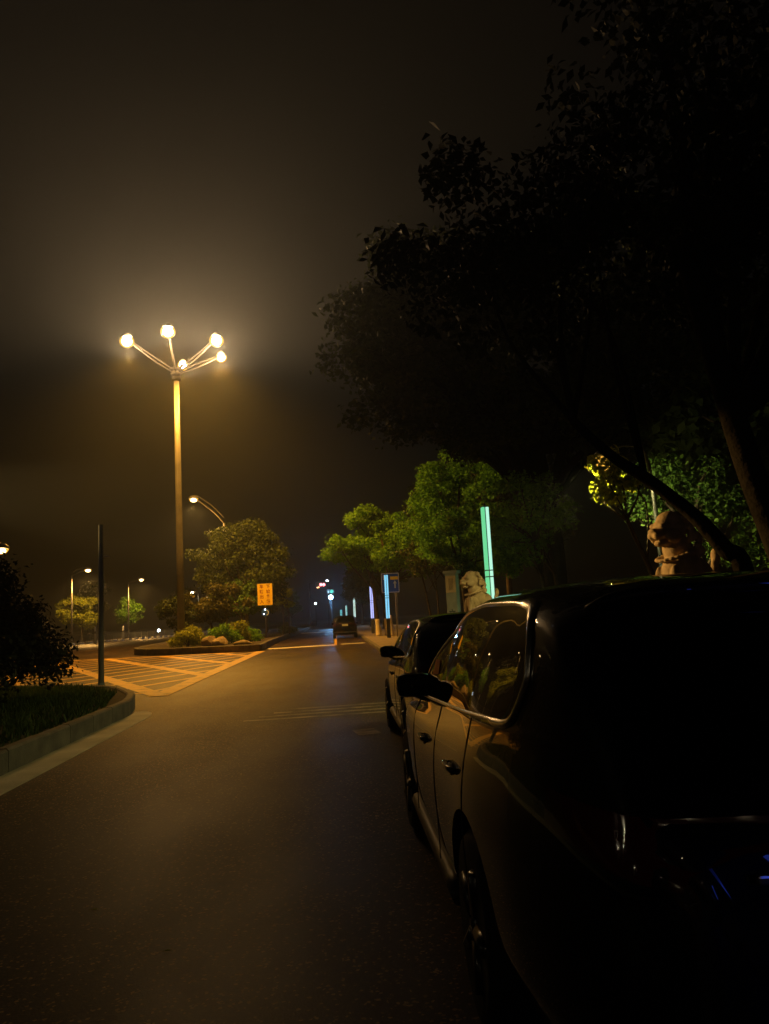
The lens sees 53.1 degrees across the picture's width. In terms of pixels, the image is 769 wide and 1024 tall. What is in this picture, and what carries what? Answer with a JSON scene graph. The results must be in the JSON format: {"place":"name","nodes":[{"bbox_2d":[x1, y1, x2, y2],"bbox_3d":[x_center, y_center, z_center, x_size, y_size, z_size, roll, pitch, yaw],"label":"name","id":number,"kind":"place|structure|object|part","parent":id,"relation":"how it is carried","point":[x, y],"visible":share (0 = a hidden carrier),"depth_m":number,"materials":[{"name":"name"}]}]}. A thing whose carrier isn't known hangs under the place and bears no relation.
{"place":"outdoors","nodes":[
{"label":"outdoors","id":0,"kind":"place"},
{"bbox_2d":[0,683,125,746],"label":"verge","id":1,"kind":"structure","parent":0,"point":[118,696],"depth_m":13.38,"materials":[{"name":"green plant"}]},
{"bbox_2d":[0,543,9,553],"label":"street lamp","id":2,"kind":"object","parent":1,"relation":"on","point":[5,548],"visible":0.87,"depth_m":19.39,"materials":[{"name":"white glass"}]},
{"bbox_2d":[0,635,23,703],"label":"tall shrub","id":3,"kind":"object","parent":1,"relation":"on","point":[5,683],"visible":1,"depth_m":11.69,"materials":[{"name":"green plant"}]},
{"bbox_2d":[0,551,82,694],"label":"tall shrub","id":4,"kind":"object","parent":1,"relation":"on","point":[35,646],"visible":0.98,"depth_m":15.00,"materials":[{"name":"green plant"}]},
{"bbox_2d":[139,626,309,648],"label":"island soil","id":5,"kind":"structure","parent":0,"point":[272,633],"depth_m":53.15,"materials":[{"name":"brown soil"}]},
{"bbox_2d":[119,323,226,645],"bbox_3d":[-12.665,-1.536,49.584,5.784,19.992,6.456,-6,-8,23],"label":"mast lamp","id":6,"kind":"object","parent":5,"relation":"on","point":[167,330],"visible":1,"depth_m":49.69,"materials":[{"name":"metal"}]},
{"bbox_2d":[153,596,197,633],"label":"ornamental tree","id":7,"kind":"object","parent":5,"relation":"on","point":[167,609],"visible":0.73,"depth_m":49.35,"materials":[{"name":"green plant"}]},
{"bbox_2d":[166,624,203,646],"bbox_3d":[-11.602,7.350,45.426,2.580,1.411,2.039,-2,-8,-4],"label":"round shrub","id":8,"kind":"object","parent":5,"relation":"on","point":[190,635],"visible":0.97,"depth_m":45.02,"materials":[{"name":"green plant"}]},
{"bbox_2d":[188,495,227,624],"bbox_3d":[-14.475,4.604,63.192,3.034,12.256,0.869,-2,-8,-4],"label":"street lamp","id":9,"kind":"object","parent":5,"relation":"on","point":[193,498],"visible":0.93,"depth_m":63.75,"materials":[{"name":"black metal"}]},
{"bbox_2d":[201,636,215,645],"bbox_3d":[-10.002,7.528,44.106,0.977,0.866,0.636,2,-9,-34],"label":"garden rock","id":10,"kind":"object","parent":5,"relation":"on","point":[207,641],"visible":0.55,"depth_m":43.89,"materials":[{"name":"beige stone"}]},
{"bbox_2d":[172,581,254,635],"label":"ornamental tree","id":11,"kind":"object","parent":5,"relation":"on","point":[213,608],"visible":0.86,"depth_m":50.58,"materials":[{"name":"green plant"}]},
{"bbox_2d":[211,636,227,645],"bbox_3d":[-9.407,7.457,43.825,0.857,0.742,0.758,-7,-9,29],"label":"garden rock","id":12,"kind":"object","parent":5,"relation":"on","point":[221,641],"visible":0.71,"depth_m":43.64,"materials":[{"name":"beige stone"}]},
{"bbox_2d":[206,622,244,643],"bbox_3d":[-9.757,7.436,46.986,2.409,1.395,1.964,-2,-8,-4],"label":"shrub","id":13,"kind":"object","parent":5,"relation":"on","point":[220,630],"visible":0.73,"depth_m":46.80,"materials":[{"name":"green plant"}]},
{"bbox_2d":[209,578,260,621],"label":"bushy tree","id":14,"kind":"object","parent":5,"relation":"on","point":[250,587],"visible":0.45,"depth_m":59.21,"materials":[{"name":"green plant"}]},
{"bbox_2d":[227,620,250,640],"bbox_3d":[-9.114,7.462,47.884,1.870,1.500,1.430,3,-10,-39],"label":"round shrub","id":15,"kind":"object","parent":5,"relation":"on","point":[241,627],"visible":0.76,"depth_m":47.73,"materials":[{"name":"green plant"}]},
{"bbox_2d":[184,517,298,627],"bbox_3d":[-11.506,5.312,62.146,9.118,9.744,6.176,-2,-8,-4],"label":"broad tree","id":16,"kind":"object","parent":5,"relation":"on","point":[255,549],"visible":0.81,"depth_m":61.41,"materials":[{"name":"green plant"}]},
{"bbox_2d":[233,640,253,644],"bbox_3d":[-7.950,7.407,43.394,1.250,0.416,0.657,1,-9,-26],"label":"garden rock","id":17,"kind":"object","parent":5,"relation":"on","point":[242,642],"visible":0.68,"depth_m":43.09,"materials":[{"name":"beige stone"}]},
{"bbox_2d":[246,626,264,640],"bbox_3d":[-8.579,7.936,49.917,1.583,1.167,1.459,-2,-8,-4],"label":"shrub","id":18,"kind":"object","parent":5,"relation":"on","point":[255,635],"visible":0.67,"depth_m":49.66,"materials":[{"name":"green plant"}]},
{"bbox_2d":[257,583,272,637],"bbox_3d":[-8.838,7.328,57.132,1.120,4.042,0.130,-2,-8,-4],"label":"warning sign","id":19,"kind":"object","parent":5,"relation":"on","point":[264,594],"visible":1,"depth_m":57.21,"materials":[{"name":"orange metal"}]},
{"bbox_2d":[255,580,287,631],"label":"background tree","id":20,"kind":"object","parent":5,"relation":"on","point":[273,608],"visible":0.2,"depth_m":94.14,"materials":[{"name":"green plant"}]},
{"bbox_2d":[273,588,295,634],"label":"young tree","id":21,"kind":"object","parent":5,"relation":"on","point":[286,604],"visible":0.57,"depth_m":69.01,"materials":[{"name":"green plant"}]},
{"bbox_2d":[278,624,297,633],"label":"edge shrub","id":22,"kind":"object","parent":5,"relation":"on","point":[292,629],"visible":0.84,"depth_m":72.31,"materials":[{"name":"green plant"}]},
{"bbox_2d":[281,591,303,625],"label":"background tree","id":23,"kind":"object","parent":5,"relation":"on","point":[293,610],"visible":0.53,"depth_m":126.05,"materials":[{"name":"green plant"}]},
{"bbox_2d":[309,581,329,625],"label":"traffic signal","id":24,"kind":"object","parent":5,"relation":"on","point":[320,584],"visible":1,"depth_m":148.69,"materials":[{"name":"metal"}]},
{"bbox_2d":[0,621,482,1023],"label":"road","id":25,"kind":"structure","parent":0,"point":[283,871],"depth_m":4.84,"materials":[{"name":"grey asphalt"}]},
{"bbox_2d":[0,684,134,775],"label":"verge kerb","id":26,"kind":"structure","parent":25,"relation":"on","point":[19,753],"depth_m":10.22,"materials":[{"name":"grey concrete"}]},
{"bbox_2d":[98,525,108,684],"bbox_3d":[-6.561,2.157,17.903,0.310,3.750,0.240,-2,-8,-4],"label":"grey pole","id":27,"kind":"object","parent":26,"relation":"on","point":[100,614],"visible":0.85,"depth_m":17.85,"materials":[{"name":"grey metal"}]},
{"bbox_2d":[54,594,97,640],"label":"tree","id":28,"kind":"object","parent":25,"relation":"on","point":[84,615],"visible":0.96,"depth_m":107.92,"materials":[{"name":"green plant"}]},
{"bbox_2d":[0,711,151,795],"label":"gutter","id":29,"kind":"object","parent":25,"relation":"on","point":[15,778],"visible":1,"depth_m":9.54,"materials":[{"name":"grey concrete"}]},
{"bbox_2d":[71,567,91,642],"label":"street lamp","id":30,"kind":"object","parent":25,"relation":"on","point":[87,569],"visible":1,"depth_m":101.97,"materials":[{"name":"black metal"}]},
{"bbox_2d":[69,580,111,638],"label":"background tree","id":31,"kind":"object","parent":25,"relation":"on","point":[87,589],"visible":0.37,"depth_m":144.97,"materials":[{"name":"green plant"}]},
{"bbox_2d":[94,627,96,643],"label":"marker post","id":32,"kind":"object","parent":25,"relation":"on","point":[95,631],"visible":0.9,"depth_m":88.89,"materials":[{"name":"grey metal"}]},
{"bbox_2d":[67,629,175,645],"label":"median railing","id":33,"kind":"object","parent":25,"relation":"on","point":[81,642],"visible":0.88,"depth_m":104.45,"materials":[{"name":"white metal"}]},
{"bbox_2d":[112,595,144,631],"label":"tree","id":34,"kind":"object","parent":25,"relation":"on","point":[136,610],"visible":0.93,"depth_m":133.25,"materials":[{"name":"green plant"}]},
{"bbox_2d":[6,651,263,696],"bbox_3d":[-12.234,6.054,28.958,13.416,0.006,25.223,-2,-8,-4],"label":"yellow box marking","id":35,"kind":"object","parent":25,"relation":"on","point":[164,691],"visible":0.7,"depth_m":25.79,"materials":[{"name":"paint"}]},
{"bbox_2d":[128,577,143,630],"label":"street lamp","id":36,"kind":"object","parent":25,"relation":"on","point":[140,578],"visible":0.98,"depth_m":129.88,"materials":[{"name":"black metal"}]},
{"bbox_2d":[168,586,193,601],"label":"background tree","id":37,"kind":"object","parent":25,"relation":"on","point":[187,589],"visible":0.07,"depth_m":165.74,"materials":[{"name":"green plant"}]},
{"bbox_2d":[134,625,313,655],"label":"island kerb","id":38,"kind":"structure","parent":25,"relation":"on","point":[264,645],"depth_m":41.39,"materials":[{"name":"grey concrete"}]},
{"bbox_2d":[269,631,355,648],"bbox_3d":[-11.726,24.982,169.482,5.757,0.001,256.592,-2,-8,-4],"label":"stop line","id":39,"kind":"object","parent":25,"relation":"on","point":[309,646],"visible":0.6,"depth_m":43.76,"materials":[{"name":"white paint"}]},
{"bbox_2d":[243,702,385,734],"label":"rumble strips","id":40,"kind":"object","parent":25,"relation":"on","point":[366,731],"visible":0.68,"depth_m":12.34,"materials":[{"name":"paint"}]},
{"bbox_2d":[326,580,329,625],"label":"pole light","id":41,"kind":"object","parent":25,"relation":"on","point":[328,603],"visible":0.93,"depth_m":163.51,"materials":[{"name":"metal"}]},
{"bbox_2d":[327,589,333,622],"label":"green signal","id":42,"kind":"object","parent":25,"relation":"on","point":[330,591],"visible":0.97,"depth_m":120.10,"materials":[{"name":"metal"}]},
{"bbox_2d":[328,595,332,627],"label":"flood light","id":43,"kind":"object","parent":25,"relation":"on","point":[330,597],"visible":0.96,"depth_m":118.86,"materials":[{"name":"metal"}]},
{"bbox_2d":[332,615,357,638],"bbox_3d":[-3.029,8.717,58.657,2.012,1.717,4.877,-2,-8,-4],"label":"car","id":44,"kind":"object","parent":25,"relation":"on","point":[345,625],"visible":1,"depth_m":56.39,"materials":[{"name":"black paint"}]},
{"bbox_3d":[-2.921,7.905,56.573,1.360,0.418,0.222,-2,-8,-4],"label":"rear window","id":45,"kind":"part","parent":44,"relation":"part of","materials":[{"name":"black glass"}]},
{"bbox_2d":[357,632,380,650],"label":"pavement kerb","id":46,"kind":"structure","parent":25,"relation":"on","point":[374,645],"depth_m":41.84,"materials":[{"name":"grey concrete"}]},
{"bbox_2d":[380,611,468,742],"bbox_3d":[0.995,1.936,9.122,2.010,1.500,4.677,-2,-8,-4],"label":"parked car","id":47,"kind":"object","parent":25,"relation":"on","point":[419,643],"visible":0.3,"depth_m":7.80,"materials":[{"name":"black paint"}]},
{"bbox_3d":[0.268,1.447,8.641,0.243,0.462,2.281,-2,-8,-4],"label":"side window","id":48,"kind":"part","parent":47,"relation":"part of","materials":[{"name":"black glass"}]},
{"bbox_3d":[1.075,1.212,7.492,1.407,0.405,0.722,-2,-8,-4],"label":"rear window","id":49,"kind":"part","parent":47,"relation":"part of","materials":[{"name":"black glass"}]},
{"bbox_2d":[396,570,768,1023],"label":"parked car","id":50,"kind":"object","parent":25,"relation":"on","point":[586,774],"visible":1,"depth_m":2.06,"materials":[{"name":"black paint"}]},
{"bbox_3d":[0.383,0.682,3.514,0.210,0.525,2.341,-2,-8,-4],"label":"side window","id":51,"kind":"part","parent":50,"relation":"part of","materials":[{"name":"black glass"}]},
{"bbox_3d":[1.240,0.423,2.092,1.319,0.444,0.392,-2,-8,-4],"label":"rear window","id":52,"kind":"part","parent":50,"relation":"part of","materials":[{"name":"black glass"}]},
{"bbox_2d":[53,613,443,636],"bbox_3d":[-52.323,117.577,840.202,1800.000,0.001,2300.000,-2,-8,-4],"label":"ground","id":53,"kind":"structure","parent":0,"point":[250,624],"depth_m":717.48,"materials":[{"name":"soil"}]},
{"bbox_2d":[353,599,355,619],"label":"light column","id":54,"kind":"structure","parent":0,"point":[354,608],"depth_m":109.99,"materials":[{"name":"plastic"}]},
{"bbox_2d":[356,620,405,646],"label":"pavement","id":55,"kind":"structure","parent":0,"point":[366,632],"depth_m":59.02,"materials":[{"name":"grey concrete"}]},
{"bbox_2d":[340,577,367,624],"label":"background tree","id":56,"kind":"object","parent":55,"relation":"on","point":[342,595],"visible":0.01,"depth_m":130.51,"materials":[{"name":"green plant"}]},
{"bbox_2d":[317,503,398,635],"bbox_3d":[-1.331,4.012,53.697,6.609,9.272,4.884,-2,-8,-4],"label":"street tree","id":57,"kind":"object","parent":55,"relation":"on","point":[356,547],"visible":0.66,"depth_m":53.46,"materials":[{"name":"green plant"}]},
{"bbox_2d":[340,580,378,626],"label":"background tree","id":58,"kind":"object","parent":55,"relation":"on","point":[361,596],"visible":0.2,"depth_m":102.68,"materials":[{"name":"green plant"}]},
{"bbox_2d":[344,579,378,623],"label":"background tree","id":59,"kind":"object","parent":55,"relation":"on","point":[360,608],"visible":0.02,"depth_m":163.36,"materials":[{"name":"green plant"}]},
{"bbox_2d":[369,584,374,632],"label":"light column","id":60,"kind":"structure","parent":55,"relation":"on","point":[372,614],"depth_m":62.44,"materials":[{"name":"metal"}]},
{"bbox_2d":[342,565,410,628],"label":"background tree","id":61,"kind":"object","parent":55,"relation":"on","point":[355,579],"visible":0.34,"depth_m":80.85,"materials":[{"name":"green plant"}]},
{"bbox_2d":[384,573,390,637],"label":"light column","id":62,"kind":"structure","parent":55,"relation":"on","point":[387,606],"depth_m":47.66,"materials":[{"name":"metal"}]},
{"bbox_2d":[381,572,399,636],"bbox_3d":[0.438,5.941,49.307,1.150,4.078,0.130,-2,-8,-4],"label":"parking sign","id":63,"kind":"object","parent":55,"relation":"on","point":[393,582],"visible":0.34,"depth_m":49.42,"materials":[{"name":"blue metal"}]},
{"bbox_2d":[396,593,398,624],"bbox_3d":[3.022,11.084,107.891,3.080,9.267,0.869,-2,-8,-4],"label":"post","id":64,"kind":"object","parent":55,"relation":"on","point":[397,609],"visible":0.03,"depth_m":107.36,"materials":[{"name":"black metal"}]},
{"bbox_2d":[368,517,446,635],"bbox_3d":[1.415,4.184,51.837,5.548,8.155,4.984,-7,-9,30],"label":"street tree","id":65,"kind":"object","parent":55,"relation":"on","point":[388,560],"visible":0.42,"depth_m":51.34,"materials":[{"name":"green plant"}]},
{"bbox_2d":[392,540,452,615],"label":"park tree","id":66,"kind":"object","parent":55,"relation":"on","point":[421,568],"visible":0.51,"depth_m":41.97,"materials":[{"name":"green plant"}]},
{"bbox_2d":[443,570,460,612],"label":"stone pillar","id":67,"kind":"structure","parent":55,"relation":"on","point":[452,590],"depth_m":19.56,"materials":[{"name":"beige stone"}]},
{"bbox_2d":[391,448,521,604],"bbox_3d":[3.327,1.185,35.105,5.940,9.439,5.881,-2,-8,-4],"label":"street tree","id":68,"kind":"object","parent":55,"relation":"on","point":[425,533],"visible":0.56,"depth_m":34.91,"materials":[{"name":"green plant"}]},
{"bbox_2d":[428,515,505,597],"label":"street tree","id":69,"kind":"object","parent":55,"relation":"on","point":[463,563],"visible":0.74,"depth_m":24.40,"materials":[{"name":"green plant"}]},
{"bbox_2d":[460,571,498,611],"bbox_3d":[2.154,2.448,17.294,1.500,2.267,0.950,0,-8,-18],"label":"stone lion","id":70,"kind":"object","parent":55,"relation":"on","point":[472,582],"visible":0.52,"depth_m":17.23},
{"bbox_2d":[481,503,494,597],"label":"light column","id":71,"kind":"structure","parent":55,"relation":"on","point":[487,550],"depth_m":19.18,"materials":[{"name":"plastic"}]},
{"bbox_2d":[469,469,577,586],"bbox_3d":[3.920,1.446,22.062,2.731,5.412,2.769,0,-8,-23],"label":"park tree","id":72,"kind":"object","parent":55,"relation":"on","point":[507,546],"visible":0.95,"depth_m":22.26,"materials":[{"name":"green plant"}]},
{"bbox_2d":[492,470,583,584],"bbox_3d":[5.060,1.543,24.559,2.704,5.769,3.223,-8,-9,34],"label":"park tree","id":73,"kind":"object","parent":55,"relation":"on","point":[535,491],"visible":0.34,"depth_m":24.27,"materials":[{"name":"green plant"}]},
{"bbox_2d":[309,169,768,586],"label":"great tree","id":74,"kind":"object","parent":55,"relation":"on","point":[498,426],"visible":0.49,"depth_m":28.53,"materials":[{"name":"green plant"}]},
{"bbox_2d":[359,61,768,570],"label":"leaning tree","id":75,"kind":"object","parent":55,"relation":"on","point":[497,272],"visible":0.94,"depth_m":9.46,"materials":[{"name":"green plant"}]},
{"bbox_2d":[585,444,654,574],"bbox_3d":[3.979,0.844,12.477,1.204,3.975,0.740,-4,-8,11],"label":"park tree","id":76,"kind":"object","parent":55,"relation":"on","point":[611,484],"visible":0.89,"depth_m":12.54,"materials":[{"name":"green plant"}]},
{"bbox_2d":[594,443,662,566],"bbox_3d":[4.231,0.843,13.020,1.366,4.089,0.312,1,-9,-29],"label":"park lantern","id":77,"kind":"object","parent":55,"relation":"on","point":[653,495],"visible":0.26,"depth_m":13.43,"materials":[{"name":"metal"}]},
{"bbox_2d":[536,0,768,559],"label":"tree","id":78,"kind":"object","parent":55,"relation":"on","point":[739,389],"visible":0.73,"depth_m":9.65,"materials":[{"name":"green plant"}]},
{"bbox_2d":[647,511,720,574],"bbox_3d":[3.991,1.244,10.090,1.500,2.538,0.950,0,-8,-22],"label":"stone lion","id":79,"kind":"object","parent":55,"relation":"on","point":[668,531],"visible":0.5,"depth_m":9.99},
{"bbox_2d":[621,449,768,569],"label":"park tree","id":80,"kind":"object","parent":55,"relation":"on","point":[708,496],"visible":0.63,"depth_m":15.27,"materials":[{"name":"green plant"}]},
{"bbox_2d":[0,0,768,633],"label":"sky","id":81,"kind":"structure","parent":0,"point":[202,168],"materials":[{"name":"black"}]},
{"bbox_2d":[357,616,425,625],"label":"park ground","id":82,"kind":"structure","parent":0,"point":[404,621],"depth_m":217.77,"materials":[{"name":"soil"}]},
{"bbox_2d":[401,482,469,578],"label":"background tree","id":83,"kind":"object","parent":82,"relation":"on","point":[404,509],"depth_m":62.95,"materials":[{"name":"green plant"}]},
{"bbox_2d":[463,461,574,593],"bbox_3d":[7.972,1.575,47.108,7.163,11.443,8.110,-7,-9,30],"label":"background tree","id":84,"kind":"object","parent":82,"relation":"on","point":[506,496],"visible":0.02,"depth_m":46.84,"materials":[{"name":"green plant"}]},
{"bbox_2d":[621,275,768,521],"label":"background tree","id":85,"kind":"object","parent":82,"relation":"on","point":[691,430],"visible":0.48,"depth_m":20.75,"materials":[{"name":"green plant"}]}
]}

